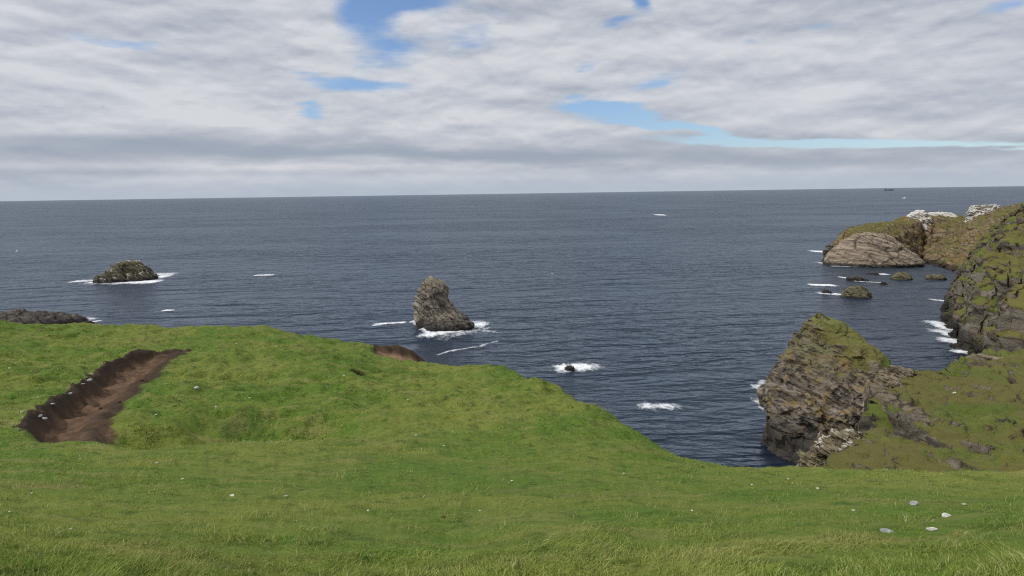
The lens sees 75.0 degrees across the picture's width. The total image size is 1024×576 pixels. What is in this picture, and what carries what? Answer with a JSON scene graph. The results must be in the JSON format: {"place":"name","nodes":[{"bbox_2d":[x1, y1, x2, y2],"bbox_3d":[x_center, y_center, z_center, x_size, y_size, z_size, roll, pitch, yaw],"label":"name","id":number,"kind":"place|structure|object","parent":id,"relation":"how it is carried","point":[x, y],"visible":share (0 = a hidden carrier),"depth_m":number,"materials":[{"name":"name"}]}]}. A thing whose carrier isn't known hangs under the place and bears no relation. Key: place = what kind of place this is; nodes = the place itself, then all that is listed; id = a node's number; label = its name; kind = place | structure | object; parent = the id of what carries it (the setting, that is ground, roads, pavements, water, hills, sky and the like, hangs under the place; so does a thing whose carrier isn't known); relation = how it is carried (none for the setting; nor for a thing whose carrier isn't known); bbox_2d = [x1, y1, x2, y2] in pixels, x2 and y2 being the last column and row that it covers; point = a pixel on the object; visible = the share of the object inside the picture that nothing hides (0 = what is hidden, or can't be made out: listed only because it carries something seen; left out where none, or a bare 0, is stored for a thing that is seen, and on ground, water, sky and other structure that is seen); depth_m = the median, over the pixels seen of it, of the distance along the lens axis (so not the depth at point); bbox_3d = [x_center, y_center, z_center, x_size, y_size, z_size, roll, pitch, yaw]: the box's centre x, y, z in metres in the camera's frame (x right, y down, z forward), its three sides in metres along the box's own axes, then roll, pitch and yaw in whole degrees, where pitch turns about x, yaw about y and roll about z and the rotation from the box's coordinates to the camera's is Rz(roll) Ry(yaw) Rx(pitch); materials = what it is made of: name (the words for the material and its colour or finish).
{"place":"outdoors","nodes":[
{"label":"outdoors","id":0,"kind":"place"},
{"bbox_2d":[0,186,1023,467],"bbox_3d":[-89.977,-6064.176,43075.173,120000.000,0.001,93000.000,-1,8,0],"label":"sea","id":1,"kind":"structure","parent":0,"point":[696,310],"depth_m":435.34,"materials":[{"name":"liquid"}]},
{"bbox_2d":[0,308,89,323],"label":"reef","id":2,"kind":"object","parent":1,"relation":"in","point":[23,316],"visible":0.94,"depth_m":291.50},
{"bbox_2d":[72,273,172,283],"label":"foam patch","id":3,"kind":"object","parent":1,"relation":"on","point":[152,281],"visible":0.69,"depth_m":445.35,"materials":[{"name":"white liquid"}]},
{"bbox_2d":[93,260,158,283],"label":"islet","id":4,"kind":"object","parent":1,"relation":"in","point":[128,271],"visible":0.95,"depth_m":446.38,"materials":[{"name":"grey stone"}]},
{"bbox_2d":[372,322,404,325],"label":"foam patch","id":5,"kind":"object","parent":1,"relation":"on","point":[388,323],"visible":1,"depth_m":287.49,"materials":[{"name":"white liquid"}]},
{"bbox_2d":[412,276,469,328],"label":"sea stack","id":6,"kind":"object","parent":1,"relation":"in","point":[432,303],"visible":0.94,"depth_m":278.17,"materials":[{"name":"grey stone"}]},
{"bbox_2d":[424,318,474,331],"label":"rock apron","id":7,"kind":"object","parent":1,"relation":"in","point":[457,324],"visible":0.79,"depth_m":270.59,"materials":[{"name":"grey stone"}]},
{"bbox_2d":[411,320,494,336],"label":"foam patch","id":8,"kind":"object","parent":1,"relation":"on","point":[432,334],"visible":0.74,"depth_m":268.39,"materials":[{"name":"white liquid"}]},
{"bbox_2d":[564,365,574,371],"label":"awash rock","id":9,"kind":"object","parent":1,"relation":"in","point":[570,368],"visible":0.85,"depth_m":206.85,"materials":[{"name":"grey stone"}]},
{"bbox_2d":[555,363,598,371],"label":"foam patch","id":10,"kind":"object","parent":1,"relation":"on","point":[581,366],"visible":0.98,"depth_m":211.41,"materials":[{"name":"white liquid"}]},
{"bbox_2d":[642,403,673,408],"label":"foam patch","id":11,"kind":"object","parent":1,"relation":"on","point":[647,405],"visible":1,"depth_m":171.89,"materials":[{"name":"white liquid"}]},
{"bbox_2d":[757,313,891,463],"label":"sea rock","id":12,"kind":"object","parent":1,"relation":"in","point":[820,377],"visible":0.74,"depth_m":134.69,"materials":[{"name":"grey stone"}]},
{"bbox_2d":[809,284,840,294],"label":"foam patch","id":13,"kind":"object","parent":1,"relation":"on","point":[825,285],"visible":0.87,"depth_m":380.32,"materials":[{"name":"white liquid"}]},
{"bbox_2d":[821,289,832,293],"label":"skerry","id":14,"kind":"structure","parent":1,"relation":"in","point":[826,291],"depth_m":351.75,"materials":[{"name":"grey stone"}]},
{"bbox_2d":[839,286,872,298],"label":"skerry","id":15,"kind":"structure","parent":1,"relation":"in","point":[862,292],"depth_m":337.56,"materials":[{"name":"grey stone"}]},
{"bbox_2d":[846,276,868,280],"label":"skerry","id":16,"kind":"structure","parent":1,"relation":"in","point":[854,278],"depth_m":399.23,"materials":[{"name":"grey stone"}]},
{"bbox_2d":[890,272,912,279],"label":"skerry","id":17,"kind":"structure","parent":1,"relation":"in","point":[900,276],"depth_m":401.07,"materials":[{"name":"stone"}]},
{"bbox_2d":[925,274,946,279],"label":"skerry","id":18,"kind":"structure","parent":1,"relation":"in","point":[935,277],"depth_m":399.42,"materials":[{"name":"grey stone"}]},
{"bbox_2d":[928,321,967,352],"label":"foam patch","id":19,"kind":"object","parent":1,"relation":"on","point":[941,325],"visible":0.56,"depth_m":253.06,"materials":[{"name":"white liquid"}]},
{"bbox_2d":[0,320,1023,575],"bbox_3d":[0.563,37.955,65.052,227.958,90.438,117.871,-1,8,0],"label":"ground","id":20,"kind":"structure","parent":0,"point":[80,416],"depth_m":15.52,"materials":[{"name":"green plant"}]},
{"bbox_2d":[349,367,366,375],"bbox_3d":[-8.569,4.607,36.972,1.153,0.562,1.160,-1,8,0],"label":"grass tussock","id":21,"kind":"object","parent":20,"relation":"on","point":[356,371],"depth_m":36.85,"materials":[{"name":"green plant"}]},
{"bbox_2d":[880,528,893,532],"bbox_3d":[3.399,2.209,6.055,0.082,0.019,0.110,-21,18,-39],"label":"stone","id":22,"kind":"object","parent":20,"relation":"on","point":[887,530],"visible":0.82,"depth_m":6.05,"materials":[{"name":"grey stone"}]},
{"bbox_2d":[909,501,917,504],"bbox_3d":[5.285,2.832,8.777,0.113,0.037,0.085,-17,14,-30],"label":"stone","id":23,"kind":"object","parent":20,"relation":"on","point":[913,503],"visible":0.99,"depth_m":8.76,"materials":[{"name":"grey stone"}]},
{"bbox_2d":[926,527,937,530],"bbox_3d":[3.913,2.245,6.213,0.088,0.025,0.066,-3,-2,-13],"label":"stone","id":24,"kind":"object","parent":20,"relation":"on","point":[931,529],"visible":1,"depth_m":6.20,"materials":[{"name":"grey stone"}]},
{"bbox_2d":[942,513,950,516],"bbox_3d":[4.795,2.520,7.361,0.091,0.055,0.121,10,5,35],"label":"stone","id":25,"kind":"object","parent":20,"relation":"on","point":[945,515],"visible":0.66,"depth_m":7.34,"materials":[{"name":"grey stone"}]},
{"bbox_2d":[0,0,1023,200],"label":"sky","id":26,"kind":"structure","parent":0,"point":[200,98],"materials":[{"name":"white"}]},
{"bbox_2d":[821,348,1023,471],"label":"shelf","id":27,"kind":"object","parent":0,"point":[977,419],"visible":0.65,"depth_m":86.98,"materials":[{"name":"green plant"}]},
{"bbox_2d":[796,428,861,466],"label":"rock outcrop","id":28,"kind":"object","parent":27,"relation":"on","point":[821,450],"visible":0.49,"depth_m":88.73,"materials":[{"name":"grey stone"}]},
{"bbox_2d":[861,365,915,412],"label":"rock outcrop","id":29,"kind":"object","parent":27,"relation":"on","point":[890,376],"visible":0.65,"depth_m":112.75,"materials":[{"name":"grey stone"}]},
{"bbox_2d":[857,382,932,427],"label":"rock rib","id":30,"kind":"object","parent":27,"relation":"on","point":[880,393],"visible":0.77,"depth_m":94.55,"materials":[{"name":"grey stone"}]},
{"bbox_2d":[951,353,1003,362],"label":"rock outcrop","id":31,"kind":"object","parent":27,"relation":"on","point":[984,357],"visible":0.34,"depth_m":120.95,"materials":[{"name":"stone"}]},
{"bbox_2d":[827,203,1020,270],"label":"headland","id":32,"kind":"structure","parent":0,"point":[948,242],"depth_m":499.70,"materials":[{"name":"green plant"}]},
{"bbox_2d":[822,244,833,261],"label":"crag","id":33,"kind":"structure","parent":32,"relation":"on","point":[827,249],"depth_m":503.33,"materials":[{"name":"grey stone"}]},
{"bbox_2d":[822,232,924,267],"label":"rock slab","id":34,"kind":"object","parent":32,"relation":"on","point":[874,250],"visible":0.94,"depth_m":470.13,"materials":[{"name":"grey stone"}]},
{"bbox_2d":[905,210,932,230],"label":"white crag","id":35,"kind":"structure","parent":32,"relation":"on","point":[920,215],"depth_m":537.02,"materials":[{"name":"white stone"}]},
{"bbox_2d":[928,212,957,216],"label":"white ridge","id":36,"kind":"structure","parent":32,"relation":"on","point":[945,214],"depth_m":542.63,"materials":[{"name":"white stone"}]},
{"bbox_2d":[964,204,1000,221],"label":"pale crag","id":37,"kind":"structure","parent":32,"relation":"on","point":[974,210],"depth_m":509.01,"materials":[{"name":"white stone"}]},
{"bbox_2d":[939,202,1023,354],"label":"hillside","id":38,"kind":"structure","parent":0,"point":[982,308],"depth_m":227.94,"materials":[{"name":"green stone"}]}
]}

